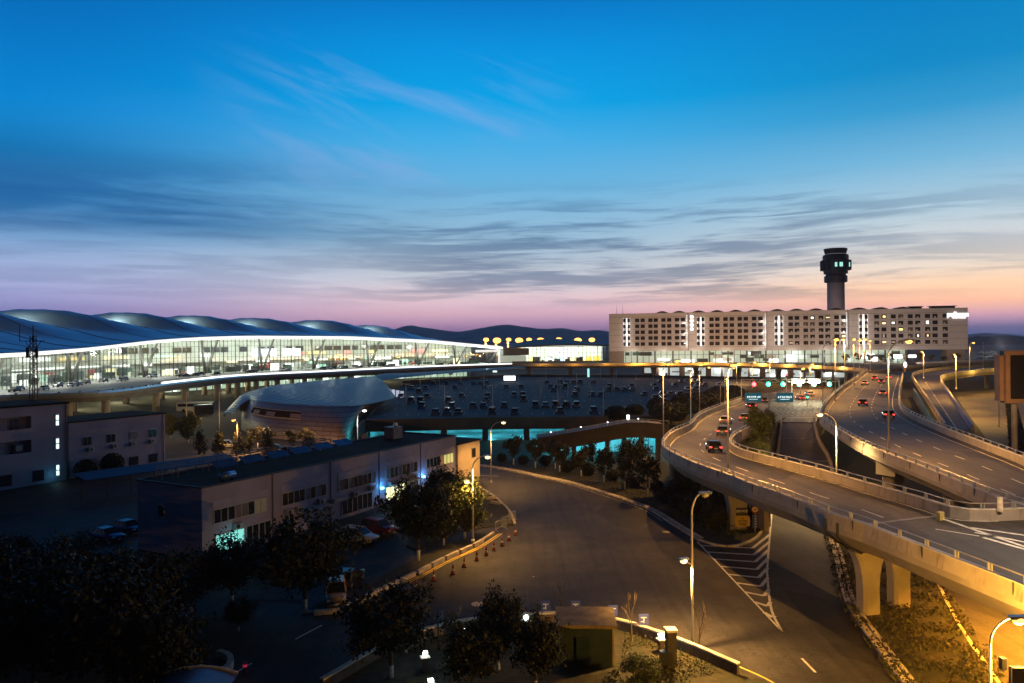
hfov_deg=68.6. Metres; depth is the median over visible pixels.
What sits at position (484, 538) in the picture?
kerb
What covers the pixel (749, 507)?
round shrub
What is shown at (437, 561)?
kerb block
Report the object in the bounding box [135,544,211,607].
broadleaf tree
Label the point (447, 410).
parked car
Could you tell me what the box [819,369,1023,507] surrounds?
wide viaduct
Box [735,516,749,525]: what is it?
pier poster
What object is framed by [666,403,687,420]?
round shrub
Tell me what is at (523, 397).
parked car
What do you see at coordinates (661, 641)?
lantern
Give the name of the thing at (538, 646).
broadleaf tree
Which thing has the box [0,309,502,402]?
airport terminal
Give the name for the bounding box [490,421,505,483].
street lamp
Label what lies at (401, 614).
broadleaf tree
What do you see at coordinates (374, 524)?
suv car
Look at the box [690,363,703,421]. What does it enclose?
street lamp
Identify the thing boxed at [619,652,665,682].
broadleaf tree
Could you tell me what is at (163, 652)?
broadleaf tree
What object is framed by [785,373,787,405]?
signal post
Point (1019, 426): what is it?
round shrub
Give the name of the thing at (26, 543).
broadleaf tree
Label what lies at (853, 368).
cross viaduct
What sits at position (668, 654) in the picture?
gate pillar
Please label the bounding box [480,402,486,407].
parked car
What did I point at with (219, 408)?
street lamp
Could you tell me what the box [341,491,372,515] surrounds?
window
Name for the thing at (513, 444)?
young tree
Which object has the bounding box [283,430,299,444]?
young tree
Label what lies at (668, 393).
parked car
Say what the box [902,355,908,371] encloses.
tee sign
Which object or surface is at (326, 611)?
kerb block
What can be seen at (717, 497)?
round shrub
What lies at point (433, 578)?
traffic cone
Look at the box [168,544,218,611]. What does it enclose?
broadleaf tree
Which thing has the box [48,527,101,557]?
broadleaf tree
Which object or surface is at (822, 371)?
street lamp
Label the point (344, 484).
window
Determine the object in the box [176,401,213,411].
coach
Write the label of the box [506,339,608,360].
glass annexe
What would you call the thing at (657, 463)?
young tree
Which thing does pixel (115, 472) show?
carport
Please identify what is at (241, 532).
window
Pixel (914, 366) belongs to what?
viaduct
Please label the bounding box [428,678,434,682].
wall lantern
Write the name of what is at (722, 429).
saloon car
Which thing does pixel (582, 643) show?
door
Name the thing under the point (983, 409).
service yard
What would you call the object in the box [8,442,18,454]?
window
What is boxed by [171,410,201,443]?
broadleaf tree
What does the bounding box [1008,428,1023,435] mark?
round shrub
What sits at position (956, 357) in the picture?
young tree
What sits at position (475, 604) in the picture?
manhole cover
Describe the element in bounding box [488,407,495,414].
parked car
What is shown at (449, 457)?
window
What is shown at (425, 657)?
wall lantern
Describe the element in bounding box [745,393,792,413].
direction sign
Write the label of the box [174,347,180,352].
upper window
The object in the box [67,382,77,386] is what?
parked car
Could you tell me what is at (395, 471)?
window
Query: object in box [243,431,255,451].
conifer
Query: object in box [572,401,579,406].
parked car
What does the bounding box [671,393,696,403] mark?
round shrub
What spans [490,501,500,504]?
concrete bench
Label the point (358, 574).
saloon car
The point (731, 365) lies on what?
street lamp
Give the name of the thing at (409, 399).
parked car
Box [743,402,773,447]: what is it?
broadleaf tree
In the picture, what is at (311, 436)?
young tree
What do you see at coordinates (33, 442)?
staff block
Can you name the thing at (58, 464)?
stair window
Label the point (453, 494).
broadleaf tree
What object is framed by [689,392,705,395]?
round shrub
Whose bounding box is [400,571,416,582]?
kerb block
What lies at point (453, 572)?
traffic cone
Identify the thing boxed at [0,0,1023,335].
sky
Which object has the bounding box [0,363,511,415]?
departures road
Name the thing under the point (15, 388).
parked car
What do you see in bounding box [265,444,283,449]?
saloon car
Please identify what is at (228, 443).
suv car
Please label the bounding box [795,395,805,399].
saloon car
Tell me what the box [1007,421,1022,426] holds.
round shrub
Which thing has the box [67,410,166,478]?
wing
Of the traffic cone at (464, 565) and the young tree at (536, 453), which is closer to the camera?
the traffic cone at (464, 565)
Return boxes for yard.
[0,447,265,520]
[952,390,1023,455]
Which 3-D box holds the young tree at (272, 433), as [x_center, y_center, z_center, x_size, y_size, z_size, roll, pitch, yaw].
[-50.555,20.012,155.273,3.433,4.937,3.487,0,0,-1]
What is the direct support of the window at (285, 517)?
in the office block at (200, 508)
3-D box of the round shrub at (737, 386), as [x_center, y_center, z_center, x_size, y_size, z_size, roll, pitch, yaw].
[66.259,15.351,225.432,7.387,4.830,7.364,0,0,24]
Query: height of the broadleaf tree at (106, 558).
8.715 m
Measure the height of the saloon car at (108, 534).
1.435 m
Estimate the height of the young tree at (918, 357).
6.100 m
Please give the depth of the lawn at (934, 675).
55.09 m
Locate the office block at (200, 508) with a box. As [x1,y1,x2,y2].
[135,432,456,555]
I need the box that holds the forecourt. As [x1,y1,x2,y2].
[0,484,502,610]
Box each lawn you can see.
[309,531,490,610]
[338,624,766,682]
[406,485,513,551]
[480,455,760,545]
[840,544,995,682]
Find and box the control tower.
[820,248,851,309]
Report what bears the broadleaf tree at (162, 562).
on the road at (586, 547)
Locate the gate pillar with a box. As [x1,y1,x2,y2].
[659,626,677,668]
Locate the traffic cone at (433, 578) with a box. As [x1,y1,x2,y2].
[431,570,436,580]
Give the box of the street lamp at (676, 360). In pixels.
[662,359,680,439]
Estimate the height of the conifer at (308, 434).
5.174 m
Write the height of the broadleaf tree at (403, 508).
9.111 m
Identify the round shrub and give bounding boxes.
[73,459,97,479]
[99,452,124,469]
[496,453,506,461]
[517,455,528,464]
[538,455,550,465]
[560,461,573,472]
[580,463,595,475]
[604,405,628,419]
[605,469,618,480]
[626,404,644,414]
[626,474,639,486]
[646,397,670,410]
[647,402,679,422]
[650,480,663,491]
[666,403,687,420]
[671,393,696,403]
[671,402,688,420]
[676,490,715,520]
[683,401,698,413]
[688,482,708,491]
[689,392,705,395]
[692,395,708,408]
[702,394,719,406]
[705,389,726,395]
[707,488,726,509]
[709,386,728,391]
[719,393,730,402]
[728,385,745,396]
[728,387,743,397]
[728,392,738,400]
[747,504,753,522]
[1007,417,1021,422]
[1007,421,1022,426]
[1008,425,1023,430]
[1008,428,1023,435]
[1008,435,1023,441]
[1008,439,1023,451]
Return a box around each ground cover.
[602,630,715,682]
[668,507,756,539]
[737,429,772,453]
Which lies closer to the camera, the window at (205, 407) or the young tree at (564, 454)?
the young tree at (564, 454)
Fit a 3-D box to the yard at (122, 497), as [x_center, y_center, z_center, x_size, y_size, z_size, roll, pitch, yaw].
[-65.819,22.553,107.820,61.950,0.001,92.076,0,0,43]
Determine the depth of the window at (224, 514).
80.00 m
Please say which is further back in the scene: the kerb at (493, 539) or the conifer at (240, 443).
the conifer at (240, 443)
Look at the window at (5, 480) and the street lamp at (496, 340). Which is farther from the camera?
the street lamp at (496, 340)
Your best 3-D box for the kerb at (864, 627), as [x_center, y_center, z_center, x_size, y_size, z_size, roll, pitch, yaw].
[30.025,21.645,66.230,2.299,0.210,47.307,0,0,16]
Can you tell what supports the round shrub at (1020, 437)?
on the service yard at (983, 409)
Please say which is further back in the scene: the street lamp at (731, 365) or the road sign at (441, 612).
the street lamp at (731, 365)
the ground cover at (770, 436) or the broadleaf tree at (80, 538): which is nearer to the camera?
the broadleaf tree at (80, 538)
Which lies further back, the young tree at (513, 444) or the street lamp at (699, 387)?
the street lamp at (699, 387)
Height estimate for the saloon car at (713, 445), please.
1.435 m
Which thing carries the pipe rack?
on the office block at (200, 508)
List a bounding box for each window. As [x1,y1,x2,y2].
[0,474,11,486]
[8,418,18,429]
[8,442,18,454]
[33,469,43,481]
[55,413,58,425]
[55,437,59,448]
[55,463,59,475]
[82,436,91,446]
[106,433,115,442]
[129,348,137,353]
[129,430,137,440]
[129,456,138,465]
[149,428,156,437]
[149,453,157,462]
[158,503,163,517]
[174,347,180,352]
[178,402,213,406]
[183,347,189,352]
[195,406,212,409]
[204,347,209,351]
[213,497,267,524]
[215,527,244,549]
[240,347,246,351]
[246,519,270,544]
[251,407,300,418]
[281,483,326,506]
[284,513,294,533]
[338,471,375,491]
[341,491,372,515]
[344,345,349,349]
[385,461,417,479]
[385,487,394,501]
[409,480,418,492]
[426,452,453,468]
[471,447,475,457]
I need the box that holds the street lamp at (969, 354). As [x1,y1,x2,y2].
[969,342,975,369]
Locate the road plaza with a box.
[742,389,832,435]
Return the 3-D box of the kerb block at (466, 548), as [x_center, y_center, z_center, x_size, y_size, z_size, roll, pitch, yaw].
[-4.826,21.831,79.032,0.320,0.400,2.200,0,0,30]
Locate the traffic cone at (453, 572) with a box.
[450,564,455,574]
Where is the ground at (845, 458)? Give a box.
[5,344,1023,603]
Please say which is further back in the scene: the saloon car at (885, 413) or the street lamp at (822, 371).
the street lamp at (822, 371)
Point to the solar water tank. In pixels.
(231, 475)
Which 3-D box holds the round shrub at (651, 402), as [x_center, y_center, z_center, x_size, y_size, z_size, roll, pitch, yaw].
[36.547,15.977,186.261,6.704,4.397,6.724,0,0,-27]
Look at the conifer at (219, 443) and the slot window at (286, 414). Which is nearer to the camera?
the conifer at (219, 443)
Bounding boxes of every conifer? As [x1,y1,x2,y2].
[193,425,208,454]
[211,426,225,453]
[231,428,245,453]
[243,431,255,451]
[259,428,274,452]
[301,428,314,446]
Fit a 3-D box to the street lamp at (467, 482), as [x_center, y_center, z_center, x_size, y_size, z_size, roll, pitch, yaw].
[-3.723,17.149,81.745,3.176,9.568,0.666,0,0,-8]
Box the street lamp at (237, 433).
[231,419,238,453]
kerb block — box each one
[314,607,341,615]
[365,587,381,599]
[382,579,399,590]
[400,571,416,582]
[416,564,430,574]
[431,557,444,566]
[445,550,458,559]
[459,544,472,553]
[472,538,483,546]
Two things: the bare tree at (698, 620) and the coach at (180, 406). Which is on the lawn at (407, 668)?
the bare tree at (698, 620)
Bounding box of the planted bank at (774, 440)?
[738,424,777,456]
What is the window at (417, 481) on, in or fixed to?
in the office block at (200, 508)
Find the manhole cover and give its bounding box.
[471,601,482,606]
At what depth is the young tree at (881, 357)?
414.09 m
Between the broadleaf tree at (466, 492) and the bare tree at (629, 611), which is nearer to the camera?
the bare tree at (629, 611)
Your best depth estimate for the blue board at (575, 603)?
58.48 m
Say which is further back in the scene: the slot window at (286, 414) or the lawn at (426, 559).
the slot window at (286, 414)
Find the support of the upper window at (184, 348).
in the airport terminal
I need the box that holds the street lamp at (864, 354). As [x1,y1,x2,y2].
[863,339,866,369]
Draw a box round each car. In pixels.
[8,386,20,391]
[38,385,49,389]
[52,382,63,386]
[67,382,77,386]
[88,525,125,543]
[99,378,108,381]
[109,518,137,534]
[116,377,126,381]
[147,373,156,377]
[155,665,238,682]
[223,440,233,446]
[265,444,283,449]
[279,446,292,451]
[323,575,348,607]
[339,524,379,544]
[339,567,364,589]
[360,516,397,536]
[407,397,414,402]
[417,396,424,401]
[417,402,425,408]
[431,408,439,414]
[443,407,450,414]
[445,396,451,401]
[448,402,455,407]
[454,408,461,414]
[469,402,476,407]
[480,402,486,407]
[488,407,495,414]
[501,402,507,407]
[511,408,517,413]
[520,395,526,400]
[531,401,538,407]
[542,402,548,407]
[552,401,559,406]
[556,407,563,413]
[562,401,569,407]
[571,391,577,396]
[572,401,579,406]
[589,406,597,413]
[666,391,673,395]
[705,440,721,451]
[717,425,730,434]
[719,415,731,423]
[739,413,748,420]
[746,402,755,407]
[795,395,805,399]
[805,391,814,395]
[858,399,867,405]
[879,390,887,395]
[881,410,894,417]
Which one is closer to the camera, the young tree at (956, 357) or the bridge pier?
the bridge pier
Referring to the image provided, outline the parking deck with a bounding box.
[354,374,760,440]
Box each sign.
[437,609,443,649]
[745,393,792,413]
[751,506,758,527]
[893,354,901,362]
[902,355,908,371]
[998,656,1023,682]
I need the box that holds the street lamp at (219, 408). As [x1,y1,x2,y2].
[218,390,221,431]
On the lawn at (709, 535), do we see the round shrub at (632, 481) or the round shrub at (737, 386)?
the round shrub at (632, 481)
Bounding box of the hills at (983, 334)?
[968,333,1023,336]
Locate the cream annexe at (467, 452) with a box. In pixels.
[456,437,481,479]
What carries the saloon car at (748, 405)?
on the road plaza
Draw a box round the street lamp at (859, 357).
[857,339,862,379]
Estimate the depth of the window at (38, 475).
118.93 m
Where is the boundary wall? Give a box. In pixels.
[320,611,739,682]
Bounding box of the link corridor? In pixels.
[496,348,528,362]
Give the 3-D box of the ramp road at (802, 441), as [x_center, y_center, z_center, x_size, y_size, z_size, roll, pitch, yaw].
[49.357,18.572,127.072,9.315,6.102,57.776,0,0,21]
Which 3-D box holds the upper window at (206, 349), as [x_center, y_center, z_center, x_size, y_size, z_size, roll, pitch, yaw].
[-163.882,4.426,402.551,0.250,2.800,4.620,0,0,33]
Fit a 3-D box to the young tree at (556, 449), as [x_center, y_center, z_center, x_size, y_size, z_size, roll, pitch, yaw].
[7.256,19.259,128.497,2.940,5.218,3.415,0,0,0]
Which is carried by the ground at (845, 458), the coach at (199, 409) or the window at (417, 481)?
the coach at (199, 409)
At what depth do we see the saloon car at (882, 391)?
194.75 m
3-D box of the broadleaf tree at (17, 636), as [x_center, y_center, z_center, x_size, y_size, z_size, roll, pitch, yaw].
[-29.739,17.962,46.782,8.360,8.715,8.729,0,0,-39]
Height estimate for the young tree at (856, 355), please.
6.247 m
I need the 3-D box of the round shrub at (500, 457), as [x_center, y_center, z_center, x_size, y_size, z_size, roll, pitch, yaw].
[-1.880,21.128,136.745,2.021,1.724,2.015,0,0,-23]
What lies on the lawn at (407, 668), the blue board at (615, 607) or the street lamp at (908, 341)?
the blue board at (615, 607)
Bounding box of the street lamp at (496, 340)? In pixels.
[493,338,500,362]
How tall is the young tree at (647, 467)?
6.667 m
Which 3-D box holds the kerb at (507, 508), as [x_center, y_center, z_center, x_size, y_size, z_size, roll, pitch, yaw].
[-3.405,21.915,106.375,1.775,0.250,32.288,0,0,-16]
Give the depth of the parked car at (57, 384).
252.22 m
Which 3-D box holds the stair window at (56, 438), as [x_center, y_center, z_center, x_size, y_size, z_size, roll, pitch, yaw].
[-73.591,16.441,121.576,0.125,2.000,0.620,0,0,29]
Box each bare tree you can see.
[553,582,564,605]
[621,591,639,640]
[692,600,709,644]
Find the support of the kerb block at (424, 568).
on the road at (586, 547)
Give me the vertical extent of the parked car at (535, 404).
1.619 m
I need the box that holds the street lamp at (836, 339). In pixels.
[832,338,840,400]
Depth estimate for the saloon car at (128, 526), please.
87.36 m
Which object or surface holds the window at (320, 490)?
in the office block at (200, 508)
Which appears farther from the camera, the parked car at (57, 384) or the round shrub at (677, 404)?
the parked car at (57, 384)
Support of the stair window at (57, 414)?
in the staff block at (33, 442)
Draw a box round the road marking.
[233,467,815,673]
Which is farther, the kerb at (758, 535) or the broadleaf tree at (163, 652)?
the kerb at (758, 535)
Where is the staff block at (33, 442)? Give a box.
[0,399,68,490]
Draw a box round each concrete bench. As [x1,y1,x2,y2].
[485,496,495,499]
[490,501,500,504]
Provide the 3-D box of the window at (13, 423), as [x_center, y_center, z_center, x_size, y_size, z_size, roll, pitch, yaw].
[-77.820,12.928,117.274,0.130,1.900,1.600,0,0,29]
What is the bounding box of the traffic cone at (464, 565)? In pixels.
[462,557,466,567]
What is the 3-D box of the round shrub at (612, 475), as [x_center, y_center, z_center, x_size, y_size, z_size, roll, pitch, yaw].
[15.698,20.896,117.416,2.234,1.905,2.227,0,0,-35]
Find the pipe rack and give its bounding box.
[155,438,352,480]
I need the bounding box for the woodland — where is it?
[968,336,1023,344]
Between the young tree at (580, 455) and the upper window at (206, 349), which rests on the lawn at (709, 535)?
the young tree at (580, 455)
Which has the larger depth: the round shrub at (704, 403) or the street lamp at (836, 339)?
the round shrub at (704, 403)
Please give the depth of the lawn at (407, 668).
49.69 m
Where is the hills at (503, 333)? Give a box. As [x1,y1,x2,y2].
[395,325,608,346]
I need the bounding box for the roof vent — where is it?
[384,423,402,439]
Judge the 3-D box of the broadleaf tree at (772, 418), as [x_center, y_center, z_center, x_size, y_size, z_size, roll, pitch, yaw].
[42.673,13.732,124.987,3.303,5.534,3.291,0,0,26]
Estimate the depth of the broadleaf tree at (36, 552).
62.87 m
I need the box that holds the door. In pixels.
[576,637,589,667]
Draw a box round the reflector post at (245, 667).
[243,661,246,673]
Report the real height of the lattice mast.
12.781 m
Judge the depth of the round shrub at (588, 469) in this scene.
121.39 m
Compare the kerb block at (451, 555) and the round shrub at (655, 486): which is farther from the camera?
the round shrub at (655, 486)
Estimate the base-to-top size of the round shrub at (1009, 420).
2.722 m
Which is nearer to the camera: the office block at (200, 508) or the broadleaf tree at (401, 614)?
the broadleaf tree at (401, 614)
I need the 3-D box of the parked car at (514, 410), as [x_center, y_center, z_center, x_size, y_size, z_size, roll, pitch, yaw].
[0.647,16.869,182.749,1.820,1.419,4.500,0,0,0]
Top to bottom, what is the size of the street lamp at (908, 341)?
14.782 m
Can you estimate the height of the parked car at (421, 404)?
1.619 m
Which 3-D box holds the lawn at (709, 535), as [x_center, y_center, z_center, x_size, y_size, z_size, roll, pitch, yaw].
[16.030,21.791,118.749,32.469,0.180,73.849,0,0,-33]
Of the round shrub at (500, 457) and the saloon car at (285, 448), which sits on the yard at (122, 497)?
the saloon car at (285, 448)
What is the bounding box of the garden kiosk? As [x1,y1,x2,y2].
[555,606,616,667]
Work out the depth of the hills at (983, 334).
6304.01 m
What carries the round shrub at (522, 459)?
on the lawn at (709, 535)
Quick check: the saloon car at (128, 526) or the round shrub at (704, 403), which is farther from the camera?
the round shrub at (704, 403)
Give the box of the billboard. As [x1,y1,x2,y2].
[994,351,1023,453]
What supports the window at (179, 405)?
in the coach at (180, 406)
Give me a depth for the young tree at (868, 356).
415.39 m
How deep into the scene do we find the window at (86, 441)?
125.98 m
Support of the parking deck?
on the ground at (845, 458)
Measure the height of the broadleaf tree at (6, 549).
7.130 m
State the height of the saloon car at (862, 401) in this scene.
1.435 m
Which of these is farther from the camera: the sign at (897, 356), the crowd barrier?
the sign at (897, 356)
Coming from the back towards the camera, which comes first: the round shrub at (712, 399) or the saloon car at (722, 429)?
the round shrub at (712, 399)
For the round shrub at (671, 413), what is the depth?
168.86 m
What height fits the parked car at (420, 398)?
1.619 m
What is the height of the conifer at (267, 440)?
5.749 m
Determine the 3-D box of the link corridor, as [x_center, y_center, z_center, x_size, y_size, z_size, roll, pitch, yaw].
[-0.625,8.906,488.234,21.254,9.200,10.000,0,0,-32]
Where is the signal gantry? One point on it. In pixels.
(800, 382)
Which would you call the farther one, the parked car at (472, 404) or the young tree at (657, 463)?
the parked car at (472, 404)
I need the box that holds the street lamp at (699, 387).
[699,366,710,411]
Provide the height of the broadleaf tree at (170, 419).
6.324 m
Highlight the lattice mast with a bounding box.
[19,324,40,401]
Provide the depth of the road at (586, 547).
64.42 m
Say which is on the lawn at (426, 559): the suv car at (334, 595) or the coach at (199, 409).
the suv car at (334, 595)
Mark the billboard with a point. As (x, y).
(1008, 376)
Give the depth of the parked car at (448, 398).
218.95 m
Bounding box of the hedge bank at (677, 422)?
[642,403,723,425]
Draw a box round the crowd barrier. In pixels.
[495,519,506,530]
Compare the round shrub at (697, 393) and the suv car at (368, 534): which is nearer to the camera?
the suv car at (368, 534)
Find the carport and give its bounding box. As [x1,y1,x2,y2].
[73,454,238,500]
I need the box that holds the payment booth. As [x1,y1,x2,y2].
[502,375,516,381]
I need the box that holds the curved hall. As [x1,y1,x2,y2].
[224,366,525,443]
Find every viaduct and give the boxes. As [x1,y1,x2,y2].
[512,360,907,382]
[661,396,1023,615]
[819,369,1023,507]
[901,360,993,370]
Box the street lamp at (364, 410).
[357,409,366,438]
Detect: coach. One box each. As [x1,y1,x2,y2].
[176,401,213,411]
[194,404,213,414]
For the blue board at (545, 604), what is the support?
on the lawn at (407, 668)
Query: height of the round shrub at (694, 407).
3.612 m
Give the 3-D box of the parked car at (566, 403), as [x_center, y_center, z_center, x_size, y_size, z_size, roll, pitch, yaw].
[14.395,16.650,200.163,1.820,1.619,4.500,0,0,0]
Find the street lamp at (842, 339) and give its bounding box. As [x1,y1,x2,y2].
[841,338,845,389]
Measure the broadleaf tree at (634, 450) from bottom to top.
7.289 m
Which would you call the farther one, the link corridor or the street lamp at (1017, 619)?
the link corridor
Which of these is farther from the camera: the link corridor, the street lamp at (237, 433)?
the link corridor
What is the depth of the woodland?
2282.30 m
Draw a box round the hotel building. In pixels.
[609,305,968,377]
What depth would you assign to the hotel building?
431.98 m
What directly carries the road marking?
on the road at (586, 547)
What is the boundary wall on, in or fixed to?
on the lawn at (407, 668)
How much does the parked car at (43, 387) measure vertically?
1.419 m
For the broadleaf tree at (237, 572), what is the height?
6.338 m
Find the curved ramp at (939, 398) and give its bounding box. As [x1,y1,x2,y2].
[912,364,993,435]
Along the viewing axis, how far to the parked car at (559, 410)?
181.78 m
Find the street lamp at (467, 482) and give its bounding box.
[463,455,491,542]
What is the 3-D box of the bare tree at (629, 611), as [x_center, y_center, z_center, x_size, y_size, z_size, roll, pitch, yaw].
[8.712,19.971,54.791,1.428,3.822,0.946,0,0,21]
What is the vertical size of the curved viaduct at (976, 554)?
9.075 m
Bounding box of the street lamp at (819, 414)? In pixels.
[815,413,836,472]
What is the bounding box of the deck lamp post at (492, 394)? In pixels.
[489,385,496,413]
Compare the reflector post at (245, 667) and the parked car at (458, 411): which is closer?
the reflector post at (245, 667)
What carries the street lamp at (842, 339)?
on the wide viaduct at (948, 463)
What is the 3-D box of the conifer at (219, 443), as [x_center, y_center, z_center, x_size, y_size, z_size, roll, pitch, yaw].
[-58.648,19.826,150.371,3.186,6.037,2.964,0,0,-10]
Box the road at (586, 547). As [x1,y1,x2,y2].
[0,466,1023,682]
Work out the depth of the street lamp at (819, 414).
99.93 m
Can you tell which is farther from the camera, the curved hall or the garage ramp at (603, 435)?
the curved hall
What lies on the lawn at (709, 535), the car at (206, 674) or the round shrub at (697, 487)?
the round shrub at (697, 487)
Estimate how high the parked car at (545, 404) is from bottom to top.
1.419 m
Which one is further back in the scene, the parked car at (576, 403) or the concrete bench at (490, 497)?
the parked car at (576, 403)
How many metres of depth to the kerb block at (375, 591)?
65.20 m
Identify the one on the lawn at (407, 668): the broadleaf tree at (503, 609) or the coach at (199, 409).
the broadleaf tree at (503, 609)
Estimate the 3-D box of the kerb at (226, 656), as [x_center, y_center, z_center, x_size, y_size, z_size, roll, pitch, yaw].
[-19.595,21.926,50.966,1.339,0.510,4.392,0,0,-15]
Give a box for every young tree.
[248,425,263,447]
[259,427,275,438]
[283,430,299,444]
[298,428,316,445]
[502,434,524,464]
[524,438,545,467]
[546,441,572,471]
[547,439,561,468]
[570,446,592,476]
[580,441,596,462]
[593,444,617,482]
[616,451,636,488]
[633,451,660,496]
[644,455,660,477]
[853,352,862,359]
[865,354,873,362]
[877,355,885,361]
[915,352,922,359]
[952,353,961,360]
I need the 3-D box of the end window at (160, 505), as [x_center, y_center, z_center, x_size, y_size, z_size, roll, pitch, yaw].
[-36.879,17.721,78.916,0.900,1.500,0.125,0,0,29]
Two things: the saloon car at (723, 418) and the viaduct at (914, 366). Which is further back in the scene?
the viaduct at (914, 366)
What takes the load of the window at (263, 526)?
in the office block at (200, 508)
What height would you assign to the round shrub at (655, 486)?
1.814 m
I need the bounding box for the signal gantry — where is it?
[741,378,839,400]
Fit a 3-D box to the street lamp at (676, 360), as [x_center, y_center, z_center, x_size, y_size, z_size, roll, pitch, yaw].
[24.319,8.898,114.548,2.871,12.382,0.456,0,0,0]
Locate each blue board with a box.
[541,601,549,610]
[571,601,579,605]
[608,605,617,615]
[639,614,648,624]
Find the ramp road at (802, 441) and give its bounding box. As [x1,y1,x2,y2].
[776,417,833,471]
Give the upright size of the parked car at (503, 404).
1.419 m
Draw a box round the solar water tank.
[218,471,236,481]
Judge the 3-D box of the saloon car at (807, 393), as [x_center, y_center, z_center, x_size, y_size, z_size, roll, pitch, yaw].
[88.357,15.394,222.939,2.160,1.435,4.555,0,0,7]
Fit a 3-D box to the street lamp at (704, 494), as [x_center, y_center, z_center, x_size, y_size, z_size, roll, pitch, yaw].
[12.984,16.264,53.259,2.510,11.248,0.619,0,0,-10]
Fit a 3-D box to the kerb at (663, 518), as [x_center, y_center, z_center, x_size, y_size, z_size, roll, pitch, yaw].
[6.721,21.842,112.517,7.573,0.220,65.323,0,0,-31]
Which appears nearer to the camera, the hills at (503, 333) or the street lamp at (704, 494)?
the street lamp at (704, 494)
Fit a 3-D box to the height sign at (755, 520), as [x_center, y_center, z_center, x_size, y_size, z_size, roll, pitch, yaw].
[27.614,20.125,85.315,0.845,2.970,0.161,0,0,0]
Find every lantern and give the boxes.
[420,650,429,671]
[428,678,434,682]
[655,633,664,651]
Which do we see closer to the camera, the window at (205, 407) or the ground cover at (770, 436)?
the ground cover at (770, 436)
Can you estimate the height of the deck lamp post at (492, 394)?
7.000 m
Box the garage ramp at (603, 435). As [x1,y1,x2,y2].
[536,418,668,459]
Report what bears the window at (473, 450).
in the cream annexe at (467, 452)
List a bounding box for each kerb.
[216,649,233,669]
[302,531,494,613]
[407,533,773,682]
[465,479,515,523]
[480,465,697,539]
[697,529,762,546]
[829,537,909,682]
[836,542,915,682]
[937,584,1000,682]
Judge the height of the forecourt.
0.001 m
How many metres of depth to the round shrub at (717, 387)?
219.92 m
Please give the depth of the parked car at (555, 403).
199.08 m
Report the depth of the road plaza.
188.32 m
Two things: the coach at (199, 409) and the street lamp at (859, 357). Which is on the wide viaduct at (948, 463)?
the street lamp at (859, 357)
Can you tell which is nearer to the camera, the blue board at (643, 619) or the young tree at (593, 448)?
the blue board at (643, 619)
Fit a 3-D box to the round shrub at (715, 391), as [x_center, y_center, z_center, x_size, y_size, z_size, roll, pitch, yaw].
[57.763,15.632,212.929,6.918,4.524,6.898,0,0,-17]
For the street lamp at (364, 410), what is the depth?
129.93 m
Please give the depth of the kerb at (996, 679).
54.94 m
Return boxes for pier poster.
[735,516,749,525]
[736,508,747,515]
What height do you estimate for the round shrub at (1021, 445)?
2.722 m
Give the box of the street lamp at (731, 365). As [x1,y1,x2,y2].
[726,363,736,472]
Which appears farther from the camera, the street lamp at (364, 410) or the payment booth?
the payment booth
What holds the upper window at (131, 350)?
in the airport terminal
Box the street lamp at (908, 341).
[887,339,914,452]
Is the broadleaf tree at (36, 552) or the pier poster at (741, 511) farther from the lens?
the pier poster at (741, 511)
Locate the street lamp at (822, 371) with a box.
[822,342,830,403]
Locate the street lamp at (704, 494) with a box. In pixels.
[678,491,711,641]
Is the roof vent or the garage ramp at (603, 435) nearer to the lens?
the roof vent
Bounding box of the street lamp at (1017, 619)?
[989,614,1023,682]
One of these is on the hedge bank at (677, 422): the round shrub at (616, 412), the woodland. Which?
the round shrub at (616, 412)
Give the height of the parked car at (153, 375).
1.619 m
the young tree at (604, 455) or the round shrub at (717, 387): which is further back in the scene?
the round shrub at (717, 387)
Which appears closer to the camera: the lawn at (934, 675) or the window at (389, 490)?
the lawn at (934, 675)
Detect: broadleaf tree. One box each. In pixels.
[0,531,43,558]
[0,533,23,555]
[0,541,62,619]
[0,557,104,682]
[15,533,143,648]
[25,530,93,565]
[27,550,183,682]
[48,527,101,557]
[85,536,201,620]
[89,585,215,682]
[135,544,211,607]
[165,412,182,438]
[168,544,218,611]
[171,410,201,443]
[196,526,269,601]
[219,592,258,631]
[244,499,372,613]
[329,572,442,677]
[369,469,460,560]
[418,480,467,544]
[419,459,470,506]
[434,609,510,682]
[436,469,491,539]
[472,579,529,669]
[497,600,571,682]
[614,433,653,470]
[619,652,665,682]
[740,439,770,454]
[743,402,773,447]
[761,407,778,439]
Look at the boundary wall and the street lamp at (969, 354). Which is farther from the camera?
the street lamp at (969, 354)
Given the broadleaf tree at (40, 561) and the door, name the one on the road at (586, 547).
the broadleaf tree at (40, 561)
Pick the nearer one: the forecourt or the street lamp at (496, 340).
the forecourt
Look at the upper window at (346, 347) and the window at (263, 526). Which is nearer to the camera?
the window at (263, 526)

